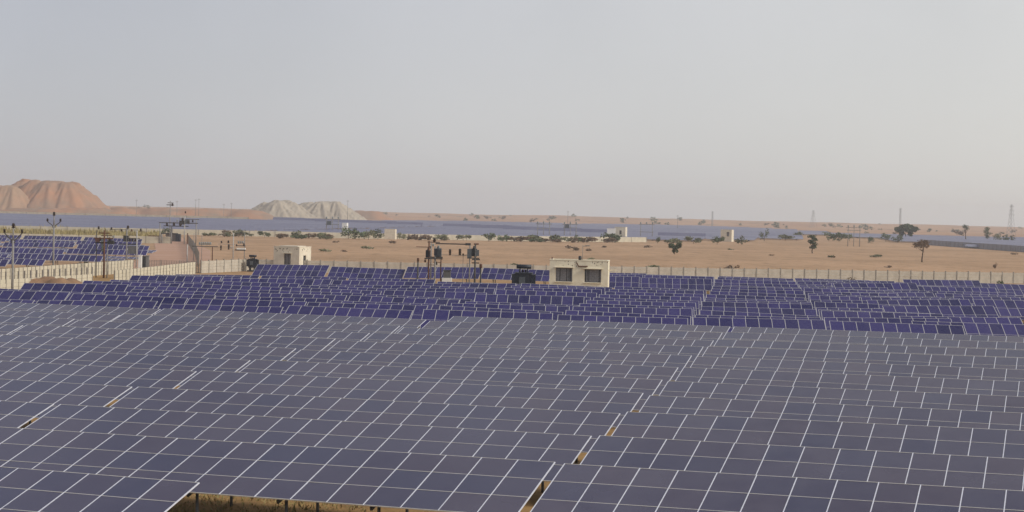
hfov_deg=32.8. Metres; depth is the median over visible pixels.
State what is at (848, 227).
switch structure
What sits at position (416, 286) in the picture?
solar table
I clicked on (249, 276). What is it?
solar table
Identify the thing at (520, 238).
bush
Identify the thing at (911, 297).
solar table
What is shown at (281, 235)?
bush
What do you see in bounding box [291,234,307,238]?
bush
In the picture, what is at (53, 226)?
power pole
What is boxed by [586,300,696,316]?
solar table
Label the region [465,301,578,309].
solar table
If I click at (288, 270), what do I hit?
solar table
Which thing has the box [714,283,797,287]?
solar table
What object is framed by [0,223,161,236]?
dry grass
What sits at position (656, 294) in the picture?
solar table
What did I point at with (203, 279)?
solar table
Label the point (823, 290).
solar table
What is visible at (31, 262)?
solar table
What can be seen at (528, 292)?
solar table
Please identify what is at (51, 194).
hill
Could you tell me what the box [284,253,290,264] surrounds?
door
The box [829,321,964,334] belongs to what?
solar table
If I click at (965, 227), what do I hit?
tree
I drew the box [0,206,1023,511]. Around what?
ground
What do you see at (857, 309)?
solar table
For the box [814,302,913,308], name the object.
solar table
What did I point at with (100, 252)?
solar table
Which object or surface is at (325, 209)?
hill
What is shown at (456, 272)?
solar table
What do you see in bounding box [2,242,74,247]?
solar table
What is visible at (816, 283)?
solar table
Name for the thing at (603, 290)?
solar table
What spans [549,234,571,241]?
bush
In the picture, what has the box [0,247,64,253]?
solar table
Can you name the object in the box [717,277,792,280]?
solar table
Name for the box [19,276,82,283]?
earth heap
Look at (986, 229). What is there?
tree
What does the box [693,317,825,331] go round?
solar table
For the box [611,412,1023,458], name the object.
solar table
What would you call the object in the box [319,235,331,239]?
bush
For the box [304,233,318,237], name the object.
bush
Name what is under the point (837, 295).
solar table
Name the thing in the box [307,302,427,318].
solar table
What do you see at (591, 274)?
window
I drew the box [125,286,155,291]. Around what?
solar table
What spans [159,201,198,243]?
switch structure
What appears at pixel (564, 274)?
window
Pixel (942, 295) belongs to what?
solar table
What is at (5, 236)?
solar table
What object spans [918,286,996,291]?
solar table
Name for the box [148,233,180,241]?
road shed
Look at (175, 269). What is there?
lane wall
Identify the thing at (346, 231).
bush
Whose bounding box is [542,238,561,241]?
bush
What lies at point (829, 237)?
bush
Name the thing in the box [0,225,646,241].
plain wall
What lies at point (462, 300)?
solar table
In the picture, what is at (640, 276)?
solar table
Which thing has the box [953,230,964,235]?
shrub
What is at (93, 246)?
solar table
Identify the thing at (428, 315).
solar table
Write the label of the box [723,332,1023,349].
solar table
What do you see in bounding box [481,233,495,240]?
bush
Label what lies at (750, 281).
solar table
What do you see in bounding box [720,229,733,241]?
distant building
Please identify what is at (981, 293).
solar table
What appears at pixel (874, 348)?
solar table
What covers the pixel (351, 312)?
solar table
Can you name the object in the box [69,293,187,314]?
solar table
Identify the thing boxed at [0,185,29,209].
hill
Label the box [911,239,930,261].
tree
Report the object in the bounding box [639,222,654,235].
switch structure
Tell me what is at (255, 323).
solar table
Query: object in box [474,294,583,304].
solar table
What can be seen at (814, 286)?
solar table
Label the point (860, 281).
solar table
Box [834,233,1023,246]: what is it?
solar array
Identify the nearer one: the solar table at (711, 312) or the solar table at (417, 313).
the solar table at (417, 313)
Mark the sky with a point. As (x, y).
(843, 111)
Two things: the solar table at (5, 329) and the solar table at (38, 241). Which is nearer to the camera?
the solar table at (5, 329)
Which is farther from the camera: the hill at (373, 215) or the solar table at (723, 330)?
the hill at (373, 215)
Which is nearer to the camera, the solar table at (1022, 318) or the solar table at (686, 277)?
the solar table at (1022, 318)
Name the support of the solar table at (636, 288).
on the ground at (846, 252)
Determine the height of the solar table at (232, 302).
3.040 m
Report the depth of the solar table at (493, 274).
214.69 m
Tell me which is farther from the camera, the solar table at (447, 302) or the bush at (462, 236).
the bush at (462, 236)
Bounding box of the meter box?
[142,256,145,267]
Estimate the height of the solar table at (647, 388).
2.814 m
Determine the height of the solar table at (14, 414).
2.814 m
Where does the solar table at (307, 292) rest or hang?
on the ground at (846, 252)
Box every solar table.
[0,235,21,238]
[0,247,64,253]
[0,254,8,257]
[0,257,45,266]
[0,259,8,266]
[0,288,103,299]
[0,290,69,302]
[0,299,34,302]
[0,302,160,321]
[0,309,119,326]
[0,316,73,334]
[0,324,22,334]
[0,334,295,371]
[0,347,249,385]
[0,361,196,399]
[0,379,131,424]
[0,400,53,427]
[0,427,554,511]
[0,466,199,511]
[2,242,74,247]
[8,247,75,252]
[9,239,74,247]
[10,253,102,264]
[10,325,334,360]
[21,283,128,294]
[23,235,81,240]
[25,404,591,492]
[36,300,157,308]
[50,258,124,262]
[62,254,137,259]
[66,248,147,259]
[68,320,369,350]
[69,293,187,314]
[76,240,141,244]
[76,244,149,249]
[82,280,179,289]
[83,237,142,241]
[104,291,215,303]
[110,280,202,286]
[110,387,619,462]
[111,314,398,340]
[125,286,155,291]
[129,275,221,282]
[130,289,236,298]
[154,275,240,280]
[155,304,282,313]
[155,309,425,333]
[156,286,258,295]
[176,274,259,277]
[177,370,642,427]
[182,283,280,290]
[186,298,306,313]
[203,281,298,286]
[215,296,328,305]
[222,278,314,286]
[237,292,346,302]
[240,359,661,410]
[252,264,329,276]
[257,278,331,285]
[258,290,362,300]
[261,276,346,284]
[280,287,381,295]
[285,305,412,318]
[287,350,677,394]
[300,285,396,294]
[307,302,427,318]
[318,285,410,288]
[327,266,405,278]
[328,340,691,380]
[330,300,444,327]
[332,280,422,287]
[348,278,435,285]
[348,295,459,305]
[365,333,702,366]
[366,294,471,302]
[383,290,486,300]
[397,288,494,293]
[397,327,713,355]
[403,267,479,281]
[411,285,503,293]
[420,309,552,327]
[423,321,721,345]
[424,283,515,287]
[437,281,520,285]
[439,305,562,319]
[448,316,729,338]
[451,303,569,314]
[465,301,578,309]
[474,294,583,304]
[481,268,549,283]
[495,289,596,299]
[504,288,601,297]
[511,286,604,293]
[521,283,611,291]
[530,463,1023,511]
[557,315,687,324]
[565,310,690,324]
[573,306,692,324]
[579,303,693,316]
[580,435,1023,490]
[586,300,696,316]
[593,297,698,314]
[599,294,700,311]
[605,292,703,305]
[609,273,646,274]
[609,274,642,277]
[609,276,638,287]
[609,289,703,293]
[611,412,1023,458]
[614,286,705,300]
[639,278,711,290]
[639,395,1023,429]
[643,275,713,288]
[659,381,1023,412]
[675,367,1023,396]
[690,356,1023,381]
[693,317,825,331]
[695,315,820,319]
[700,310,819,317]
[701,306,816,315]
[702,301,812,308]
[702,346,1023,369]
[705,298,806,301]
[705,300,811,303]
[706,294,804,300]
[710,291,805,300]
[711,289,803,293]
[712,286,801,290]
[713,339,1023,357]
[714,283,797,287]
[714,285,795,287]
[715,279,795,283]
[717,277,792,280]
[719,276,793,280]
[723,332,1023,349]
[731,327,1023,341]
[795,278,869,281]
[796,280,834,283]
[797,281,875,287]
[799,284,831,285]
[799,286,832,288]
[801,287,887,290]
[804,288,893,294]
[805,292,896,301]
[808,293,880,301]
[809,295,860,299]
[810,300,867,308]
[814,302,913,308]
[816,307,883,315]
[818,309,934,319]
[820,280,894,282]
[821,310,942,319]
[824,317,951,329]
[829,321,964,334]
[833,283,918,290]
[846,292,934,296]
[849,289,926,291]
[861,297,959,299]
[866,299,971,305]
[881,296,940,297]
[882,306,998,316]
[899,316,1023,324]
[902,279,981,287]
[911,321,1023,336]
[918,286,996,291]
[928,291,1015,296]
[935,293,1023,297]
[953,296,1023,303]
[971,304,1023,319]
[972,299,1023,316]
[981,283,1023,295]
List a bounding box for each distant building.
[384,229,396,238]
[607,228,615,233]
[615,227,626,236]
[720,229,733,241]
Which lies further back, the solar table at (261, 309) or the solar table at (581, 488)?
the solar table at (261, 309)
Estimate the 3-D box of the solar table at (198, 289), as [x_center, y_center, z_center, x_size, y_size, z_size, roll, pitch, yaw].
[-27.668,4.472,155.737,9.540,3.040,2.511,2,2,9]
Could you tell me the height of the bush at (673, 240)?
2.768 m
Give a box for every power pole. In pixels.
[3,223,23,288]
[47,212,60,264]
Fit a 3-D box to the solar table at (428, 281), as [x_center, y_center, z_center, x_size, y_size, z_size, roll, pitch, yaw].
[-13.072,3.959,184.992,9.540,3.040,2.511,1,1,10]
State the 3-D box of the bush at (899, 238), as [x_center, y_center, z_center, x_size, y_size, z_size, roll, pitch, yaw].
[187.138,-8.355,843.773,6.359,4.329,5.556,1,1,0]
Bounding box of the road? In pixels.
[102,238,210,268]
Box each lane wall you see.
[0,260,133,283]
[0,267,92,288]
[114,262,195,279]
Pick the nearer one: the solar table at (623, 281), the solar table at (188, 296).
the solar table at (188, 296)
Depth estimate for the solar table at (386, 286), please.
173.69 m
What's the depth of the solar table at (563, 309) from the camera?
139.50 m
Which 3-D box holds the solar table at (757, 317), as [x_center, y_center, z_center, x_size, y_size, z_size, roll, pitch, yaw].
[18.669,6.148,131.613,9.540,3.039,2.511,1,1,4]
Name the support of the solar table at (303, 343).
on the ground at (846, 252)
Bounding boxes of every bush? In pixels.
[161,227,170,235]
[201,232,216,235]
[218,230,231,236]
[232,229,245,235]
[258,231,270,236]
[276,233,288,237]
[290,230,300,237]
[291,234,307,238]
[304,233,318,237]
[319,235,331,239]
[340,226,356,238]
[350,230,367,238]
[364,230,375,239]
[372,229,383,237]
[397,232,405,238]
[407,234,431,239]
[433,234,447,240]
[456,235,471,239]
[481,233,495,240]
[497,234,509,241]
[502,236,531,241]
[526,234,542,240]
[528,238,544,241]
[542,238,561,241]
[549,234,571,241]
[577,237,598,241]
[600,232,621,241]
[601,237,617,242]
[664,238,681,242]
[683,236,701,243]
[712,236,724,242]
[735,235,747,244]
[759,228,768,240]
[778,234,794,240]
[821,231,835,240]
[831,232,845,240]
[842,234,852,240]
[880,233,890,239]
[891,235,902,242]
[993,233,1003,239]
[1002,235,1015,239]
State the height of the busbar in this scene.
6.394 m
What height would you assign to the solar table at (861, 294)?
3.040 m
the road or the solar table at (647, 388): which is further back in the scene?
the road
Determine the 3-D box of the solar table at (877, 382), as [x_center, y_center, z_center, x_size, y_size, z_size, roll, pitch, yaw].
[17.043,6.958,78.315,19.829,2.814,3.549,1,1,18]
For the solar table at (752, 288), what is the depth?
187.14 m
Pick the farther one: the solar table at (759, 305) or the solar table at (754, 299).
the solar table at (754, 299)
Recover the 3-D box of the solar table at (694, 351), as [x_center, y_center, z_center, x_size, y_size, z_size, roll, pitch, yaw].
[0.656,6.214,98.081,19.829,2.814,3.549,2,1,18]
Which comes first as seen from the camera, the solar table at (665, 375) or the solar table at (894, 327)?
the solar table at (665, 375)
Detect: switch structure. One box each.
[94,226,116,277]
[113,225,141,266]
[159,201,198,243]
[192,233,245,260]
[325,216,340,229]
[416,238,442,283]
[467,243,479,282]
[537,221,550,234]
[562,221,577,234]
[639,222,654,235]
[846,225,860,246]
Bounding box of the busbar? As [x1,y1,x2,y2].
[436,243,470,281]
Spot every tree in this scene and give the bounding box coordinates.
[668,242,681,253]
[807,235,817,252]
[894,223,918,235]
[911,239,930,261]
[962,224,968,238]
[984,227,992,238]
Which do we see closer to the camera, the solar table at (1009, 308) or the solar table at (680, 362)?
the solar table at (680, 362)
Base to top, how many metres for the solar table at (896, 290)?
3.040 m
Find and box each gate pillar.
[138,255,142,271]
[146,255,149,266]
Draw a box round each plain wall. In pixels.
[0,211,248,218]
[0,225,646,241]
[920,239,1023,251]
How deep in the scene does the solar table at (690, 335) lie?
112.33 m
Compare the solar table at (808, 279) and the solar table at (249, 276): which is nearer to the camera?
the solar table at (249, 276)
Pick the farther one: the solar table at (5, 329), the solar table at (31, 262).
the solar table at (31, 262)
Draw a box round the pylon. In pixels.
[1006,204,1015,235]
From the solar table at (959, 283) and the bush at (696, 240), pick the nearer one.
the solar table at (959, 283)
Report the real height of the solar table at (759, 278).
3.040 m
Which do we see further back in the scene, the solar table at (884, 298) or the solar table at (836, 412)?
the solar table at (884, 298)
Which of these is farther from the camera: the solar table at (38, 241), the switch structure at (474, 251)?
the solar table at (38, 241)
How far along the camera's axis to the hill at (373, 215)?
1686.52 m
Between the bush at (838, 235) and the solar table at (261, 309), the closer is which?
the solar table at (261, 309)
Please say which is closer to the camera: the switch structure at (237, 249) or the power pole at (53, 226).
the power pole at (53, 226)
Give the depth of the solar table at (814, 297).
168.16 m
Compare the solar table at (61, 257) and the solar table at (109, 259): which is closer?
the solar table at (61, 257)
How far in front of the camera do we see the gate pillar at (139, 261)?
244.89 m
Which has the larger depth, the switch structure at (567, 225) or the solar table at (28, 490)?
the switch structure at (567, 225)
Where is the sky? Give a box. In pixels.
[0,0,1023,226]
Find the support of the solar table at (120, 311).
on the ground at (846, 252)
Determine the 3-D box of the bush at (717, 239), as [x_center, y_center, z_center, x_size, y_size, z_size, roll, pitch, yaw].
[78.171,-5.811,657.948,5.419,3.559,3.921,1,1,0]
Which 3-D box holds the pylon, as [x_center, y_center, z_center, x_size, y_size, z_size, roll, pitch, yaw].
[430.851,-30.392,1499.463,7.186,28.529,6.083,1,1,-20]
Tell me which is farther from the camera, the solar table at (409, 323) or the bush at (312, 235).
the bush at (312, 235)
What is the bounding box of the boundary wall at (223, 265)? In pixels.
[200,258,1023,283]
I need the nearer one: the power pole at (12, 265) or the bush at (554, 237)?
the power pole at (12, 265)
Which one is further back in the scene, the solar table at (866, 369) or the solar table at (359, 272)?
the solar table at (359, 272)
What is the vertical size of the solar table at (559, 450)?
2.814 m
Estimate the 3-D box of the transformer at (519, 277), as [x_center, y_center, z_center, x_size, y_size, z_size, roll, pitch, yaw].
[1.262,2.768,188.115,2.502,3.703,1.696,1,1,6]
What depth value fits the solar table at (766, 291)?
180.71 m
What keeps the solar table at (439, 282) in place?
on the ground at (846, 252)
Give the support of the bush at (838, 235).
on the ground at (846, 252)
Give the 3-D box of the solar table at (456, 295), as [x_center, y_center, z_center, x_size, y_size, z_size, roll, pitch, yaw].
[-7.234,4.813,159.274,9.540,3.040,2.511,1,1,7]
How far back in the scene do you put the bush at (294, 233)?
567.27 m
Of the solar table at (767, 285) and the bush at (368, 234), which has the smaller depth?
the solar table at (767, 285)
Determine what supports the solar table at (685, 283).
on the ground at (846, 252)
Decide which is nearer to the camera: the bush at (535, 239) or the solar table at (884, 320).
the solar table at (884, 320)
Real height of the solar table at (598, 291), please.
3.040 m
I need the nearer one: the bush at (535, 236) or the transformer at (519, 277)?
the transformer at (519, 277)
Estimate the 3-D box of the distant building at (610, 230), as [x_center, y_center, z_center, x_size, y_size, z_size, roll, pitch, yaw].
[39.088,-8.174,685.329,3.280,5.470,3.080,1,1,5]
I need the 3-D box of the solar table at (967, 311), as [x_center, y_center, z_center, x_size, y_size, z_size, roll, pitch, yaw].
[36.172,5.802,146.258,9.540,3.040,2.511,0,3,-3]
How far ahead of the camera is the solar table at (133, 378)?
76.42 m
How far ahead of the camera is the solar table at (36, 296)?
138.52 m
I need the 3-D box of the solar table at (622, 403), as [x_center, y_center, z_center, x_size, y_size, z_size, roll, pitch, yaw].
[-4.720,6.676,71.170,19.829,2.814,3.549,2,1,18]
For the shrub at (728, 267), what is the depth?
327.96 m
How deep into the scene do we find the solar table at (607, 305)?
145.00 m
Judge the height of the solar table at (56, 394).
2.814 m
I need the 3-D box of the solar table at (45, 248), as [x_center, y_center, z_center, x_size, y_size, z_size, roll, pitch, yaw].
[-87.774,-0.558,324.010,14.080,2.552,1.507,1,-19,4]
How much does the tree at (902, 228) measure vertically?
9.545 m
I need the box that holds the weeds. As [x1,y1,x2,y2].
[167,461,578,511]
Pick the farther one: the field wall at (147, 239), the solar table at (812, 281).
the field wall at (147, 239)
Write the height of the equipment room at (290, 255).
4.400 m
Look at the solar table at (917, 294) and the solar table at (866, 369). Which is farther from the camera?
the solar table at (917, 294)
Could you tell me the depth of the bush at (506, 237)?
597.17 m
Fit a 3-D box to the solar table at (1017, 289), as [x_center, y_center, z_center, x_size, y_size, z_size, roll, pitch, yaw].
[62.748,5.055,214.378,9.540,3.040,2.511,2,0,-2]
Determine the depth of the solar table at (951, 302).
159.83 m
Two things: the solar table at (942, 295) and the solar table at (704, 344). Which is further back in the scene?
the solar table at (942, 295)
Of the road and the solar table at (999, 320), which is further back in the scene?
the road
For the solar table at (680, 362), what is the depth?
91.94 m
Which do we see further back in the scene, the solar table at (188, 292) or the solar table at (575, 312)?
the solar table at (188, 292)
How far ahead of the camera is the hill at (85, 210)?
1257.32 m
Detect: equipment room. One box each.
[273,245,310,264]
[549,245,615,286]
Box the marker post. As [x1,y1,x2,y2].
[417,258,418,278]
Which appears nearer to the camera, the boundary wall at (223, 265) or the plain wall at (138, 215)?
the boundary wall at (223, 265)
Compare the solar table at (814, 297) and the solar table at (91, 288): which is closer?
the solar table at (91, 288)
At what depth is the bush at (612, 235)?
643.47 m
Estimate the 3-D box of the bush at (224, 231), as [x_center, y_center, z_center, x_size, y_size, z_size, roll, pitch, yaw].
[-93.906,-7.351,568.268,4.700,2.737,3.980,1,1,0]
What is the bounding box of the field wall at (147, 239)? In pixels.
[0,233,170,242]
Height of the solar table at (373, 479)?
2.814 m
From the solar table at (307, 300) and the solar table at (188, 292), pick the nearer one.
the solar table at (307, 300)
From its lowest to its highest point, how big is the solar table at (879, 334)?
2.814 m
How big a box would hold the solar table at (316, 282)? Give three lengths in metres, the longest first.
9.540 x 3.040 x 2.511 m
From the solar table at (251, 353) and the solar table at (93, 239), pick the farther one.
the solar table at (93, 239)
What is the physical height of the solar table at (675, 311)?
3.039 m
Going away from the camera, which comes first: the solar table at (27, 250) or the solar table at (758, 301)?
the solar table at (758, 301)
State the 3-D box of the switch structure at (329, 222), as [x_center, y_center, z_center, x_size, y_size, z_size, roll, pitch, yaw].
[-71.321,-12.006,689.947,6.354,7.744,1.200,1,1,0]
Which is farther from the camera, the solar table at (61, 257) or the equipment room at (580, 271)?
the solar table at (61, 257)
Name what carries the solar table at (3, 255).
on the ground at (846, 252)
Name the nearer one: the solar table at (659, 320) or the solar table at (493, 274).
the solar table at (659, 320)
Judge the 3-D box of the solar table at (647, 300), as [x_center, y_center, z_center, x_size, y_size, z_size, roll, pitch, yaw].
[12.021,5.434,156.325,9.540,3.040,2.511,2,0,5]
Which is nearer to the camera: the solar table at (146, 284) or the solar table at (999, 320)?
the solar table at (999, 320)
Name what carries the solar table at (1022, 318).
on the ground at (846, 252)
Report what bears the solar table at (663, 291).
on the ground at (846, 252)
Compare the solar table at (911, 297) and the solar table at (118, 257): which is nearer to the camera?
the solar table at (911, 297)
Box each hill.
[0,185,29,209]
[0,207,134,215]
[12,179,110,209]
[110,207,273,219]
[251,200,316,217]
[298,201,366,219]
[355,210,394,219]
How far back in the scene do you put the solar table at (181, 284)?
170.91 m
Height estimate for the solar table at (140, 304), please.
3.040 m
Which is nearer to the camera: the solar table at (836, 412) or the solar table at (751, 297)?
the solar table at (836, 412)
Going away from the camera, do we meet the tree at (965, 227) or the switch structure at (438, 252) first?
the switch structure at (438, 252)
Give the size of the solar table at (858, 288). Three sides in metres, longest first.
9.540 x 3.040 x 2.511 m
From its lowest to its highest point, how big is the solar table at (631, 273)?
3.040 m
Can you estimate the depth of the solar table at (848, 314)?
137.47 m
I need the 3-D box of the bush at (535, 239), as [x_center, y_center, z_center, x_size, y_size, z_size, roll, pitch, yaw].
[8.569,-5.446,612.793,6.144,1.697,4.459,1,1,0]
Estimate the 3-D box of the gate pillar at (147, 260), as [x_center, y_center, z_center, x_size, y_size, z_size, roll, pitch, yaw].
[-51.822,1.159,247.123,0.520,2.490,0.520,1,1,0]
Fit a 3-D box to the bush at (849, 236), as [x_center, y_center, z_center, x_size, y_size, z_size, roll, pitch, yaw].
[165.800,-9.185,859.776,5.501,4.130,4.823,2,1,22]
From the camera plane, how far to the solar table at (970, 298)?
172.29 m
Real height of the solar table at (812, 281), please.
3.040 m
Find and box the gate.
[149,260,198,272]
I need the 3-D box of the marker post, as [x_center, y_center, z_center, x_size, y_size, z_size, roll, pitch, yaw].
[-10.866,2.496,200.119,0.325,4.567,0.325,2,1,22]
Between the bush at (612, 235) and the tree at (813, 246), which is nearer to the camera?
the tree at (813, 246)
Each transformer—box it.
[246,255,258,271]
[512,264,535,283]
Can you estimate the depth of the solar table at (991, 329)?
128.45 m
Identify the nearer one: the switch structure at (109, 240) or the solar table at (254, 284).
the solar table at (254, 284)
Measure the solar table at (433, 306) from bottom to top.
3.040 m
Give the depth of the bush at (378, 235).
589.25 m
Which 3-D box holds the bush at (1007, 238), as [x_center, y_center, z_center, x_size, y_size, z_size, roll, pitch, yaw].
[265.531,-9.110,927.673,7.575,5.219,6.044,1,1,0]
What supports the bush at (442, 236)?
on the ground at (846, 252)
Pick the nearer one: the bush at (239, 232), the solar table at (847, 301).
the solar table at (847, 301)
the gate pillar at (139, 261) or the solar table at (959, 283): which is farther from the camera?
the gate pillar at (139, 261)
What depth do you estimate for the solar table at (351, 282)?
179.86 m
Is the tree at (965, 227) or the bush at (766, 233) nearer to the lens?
the bush at (766, 233)
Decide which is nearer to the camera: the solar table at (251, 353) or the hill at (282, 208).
the solar table at (251, 353)
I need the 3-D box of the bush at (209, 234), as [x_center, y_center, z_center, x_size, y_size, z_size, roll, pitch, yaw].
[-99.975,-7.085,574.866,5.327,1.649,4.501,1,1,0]
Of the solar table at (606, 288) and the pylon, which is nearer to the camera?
the solar table at (606, 288)
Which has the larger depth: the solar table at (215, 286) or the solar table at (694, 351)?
the solar table at (215, 286)
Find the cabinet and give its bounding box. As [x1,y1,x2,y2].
[442,270,451,281]
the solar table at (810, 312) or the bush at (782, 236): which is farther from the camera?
the bush at (782, 236)
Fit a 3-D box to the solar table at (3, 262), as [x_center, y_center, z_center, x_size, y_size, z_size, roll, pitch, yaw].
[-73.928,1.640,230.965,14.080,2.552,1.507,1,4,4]
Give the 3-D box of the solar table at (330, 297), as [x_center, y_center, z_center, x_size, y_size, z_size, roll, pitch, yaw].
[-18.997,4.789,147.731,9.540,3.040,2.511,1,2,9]
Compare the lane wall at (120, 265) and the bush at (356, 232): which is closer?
the lane wall at (120, 265)
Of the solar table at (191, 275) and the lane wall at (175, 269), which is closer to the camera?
the solar table at (191, 275)
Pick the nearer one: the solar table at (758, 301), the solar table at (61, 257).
the solar table at (758, 301)
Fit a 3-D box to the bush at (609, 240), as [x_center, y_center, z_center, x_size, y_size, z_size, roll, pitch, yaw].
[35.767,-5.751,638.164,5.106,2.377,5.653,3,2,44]
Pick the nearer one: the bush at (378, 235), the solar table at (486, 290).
the solar table at (486, 290)
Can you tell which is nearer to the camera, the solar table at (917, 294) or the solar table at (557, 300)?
the solar table at (557, 300)
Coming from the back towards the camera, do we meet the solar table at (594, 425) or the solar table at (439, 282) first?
the solar table at (439, 282)
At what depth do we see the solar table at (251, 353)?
91.10 m
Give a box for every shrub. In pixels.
[724,265,739,268]
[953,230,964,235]
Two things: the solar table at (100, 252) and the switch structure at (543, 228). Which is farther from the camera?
the switch structure at (543, 228)
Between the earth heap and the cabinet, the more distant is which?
the cabinet
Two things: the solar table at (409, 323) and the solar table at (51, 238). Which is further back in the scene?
the solar table at (51, 238)
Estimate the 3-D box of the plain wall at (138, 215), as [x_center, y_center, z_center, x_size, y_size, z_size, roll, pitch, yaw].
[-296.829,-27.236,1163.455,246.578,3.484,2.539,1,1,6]
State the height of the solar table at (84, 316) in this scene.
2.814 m
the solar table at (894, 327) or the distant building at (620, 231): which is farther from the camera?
the distant building at (620, 231)
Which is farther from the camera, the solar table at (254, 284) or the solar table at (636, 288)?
the solar table at (636, 288)
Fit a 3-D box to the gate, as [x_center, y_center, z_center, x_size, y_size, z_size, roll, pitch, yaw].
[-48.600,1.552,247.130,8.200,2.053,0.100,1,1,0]
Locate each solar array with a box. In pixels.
[0,213,832,240]
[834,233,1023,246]
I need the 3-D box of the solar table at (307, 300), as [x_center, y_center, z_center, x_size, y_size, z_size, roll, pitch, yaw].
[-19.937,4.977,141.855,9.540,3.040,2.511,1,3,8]
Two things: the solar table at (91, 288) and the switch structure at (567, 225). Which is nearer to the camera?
the solar table at (91, 288)
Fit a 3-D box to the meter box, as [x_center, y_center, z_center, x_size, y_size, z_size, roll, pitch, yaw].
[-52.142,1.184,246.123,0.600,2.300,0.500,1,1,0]
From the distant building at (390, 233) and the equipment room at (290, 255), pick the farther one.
the distant building at (390, 233)
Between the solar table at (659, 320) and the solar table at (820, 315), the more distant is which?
the solar table at (820, 315)
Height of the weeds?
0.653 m
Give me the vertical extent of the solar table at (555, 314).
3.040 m
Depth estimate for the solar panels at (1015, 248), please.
703.60 m
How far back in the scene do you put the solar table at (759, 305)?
150.55 m
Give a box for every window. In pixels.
[555,267,573,282]
[583,268,601,283]
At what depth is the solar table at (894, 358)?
92.96 m
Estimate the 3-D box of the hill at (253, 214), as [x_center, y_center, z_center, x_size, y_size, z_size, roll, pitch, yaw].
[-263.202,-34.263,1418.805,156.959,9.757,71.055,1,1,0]
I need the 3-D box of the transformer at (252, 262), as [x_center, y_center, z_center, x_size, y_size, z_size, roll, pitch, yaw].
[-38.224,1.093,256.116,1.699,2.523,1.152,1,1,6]
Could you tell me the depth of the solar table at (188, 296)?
144.56 m
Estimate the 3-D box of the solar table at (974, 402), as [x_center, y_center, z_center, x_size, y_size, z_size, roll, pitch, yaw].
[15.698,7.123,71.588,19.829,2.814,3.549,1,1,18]
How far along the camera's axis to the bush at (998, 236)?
939.31 m
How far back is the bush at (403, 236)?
588.81 m
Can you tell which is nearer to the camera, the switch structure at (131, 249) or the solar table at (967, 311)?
the solar table at (967, 311)
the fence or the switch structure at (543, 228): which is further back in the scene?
the switch structure at (543, 228)
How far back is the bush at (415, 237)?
592.43 m
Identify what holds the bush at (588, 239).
on the ground at (846, 252)
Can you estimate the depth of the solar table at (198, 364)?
83.94 m
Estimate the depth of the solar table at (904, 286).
196.33 m
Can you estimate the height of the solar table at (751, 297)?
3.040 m
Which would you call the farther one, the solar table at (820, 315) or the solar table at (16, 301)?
the solar table at (820, 315)
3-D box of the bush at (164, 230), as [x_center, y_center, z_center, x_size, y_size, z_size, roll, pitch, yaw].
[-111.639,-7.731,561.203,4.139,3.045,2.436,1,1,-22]
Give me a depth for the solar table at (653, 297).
162.88 m
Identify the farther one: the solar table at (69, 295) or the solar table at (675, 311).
the solar table at (69, 295)
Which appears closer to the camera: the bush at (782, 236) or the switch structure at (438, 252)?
the switch structure at (438, 252)
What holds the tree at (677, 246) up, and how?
on the ground at (846, 252)
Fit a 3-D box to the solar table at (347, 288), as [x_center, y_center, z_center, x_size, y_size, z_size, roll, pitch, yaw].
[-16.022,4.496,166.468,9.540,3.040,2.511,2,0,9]
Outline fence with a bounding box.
[188,235,198,262]
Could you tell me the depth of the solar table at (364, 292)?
161.22 m
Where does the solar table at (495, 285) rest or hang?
on the ground at (846, 252)
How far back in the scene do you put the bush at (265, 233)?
574.63 m
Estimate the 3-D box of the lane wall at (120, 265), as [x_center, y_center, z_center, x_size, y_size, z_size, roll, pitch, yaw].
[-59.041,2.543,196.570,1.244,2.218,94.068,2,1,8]
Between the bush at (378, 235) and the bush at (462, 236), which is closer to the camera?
the bush at (378, 235)
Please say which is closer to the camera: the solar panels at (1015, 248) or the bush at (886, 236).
the solar panels at (1015, 248)
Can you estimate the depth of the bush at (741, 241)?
661.83 m
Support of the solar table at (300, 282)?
on the ground at (846, 252)
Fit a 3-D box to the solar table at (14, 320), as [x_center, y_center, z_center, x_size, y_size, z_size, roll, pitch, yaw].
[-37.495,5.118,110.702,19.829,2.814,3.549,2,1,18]
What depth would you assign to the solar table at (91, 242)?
372.02 m
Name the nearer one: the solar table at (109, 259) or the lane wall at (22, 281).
the lane wall at (22, 281)
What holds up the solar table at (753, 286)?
on the ground at (846, 252)
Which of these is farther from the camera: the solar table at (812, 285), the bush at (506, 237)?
the bush at (506, 237)
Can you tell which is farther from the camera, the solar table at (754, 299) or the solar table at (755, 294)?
the solar table at (755, 294)
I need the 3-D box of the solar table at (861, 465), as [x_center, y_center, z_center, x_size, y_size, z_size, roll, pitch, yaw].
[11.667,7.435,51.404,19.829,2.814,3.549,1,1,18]
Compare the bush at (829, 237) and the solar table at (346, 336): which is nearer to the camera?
the solar table at (346, 336)
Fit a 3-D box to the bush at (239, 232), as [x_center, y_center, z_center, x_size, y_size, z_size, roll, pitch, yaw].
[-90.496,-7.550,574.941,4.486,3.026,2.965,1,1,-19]
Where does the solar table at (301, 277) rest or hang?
on the ground at (846, 252)

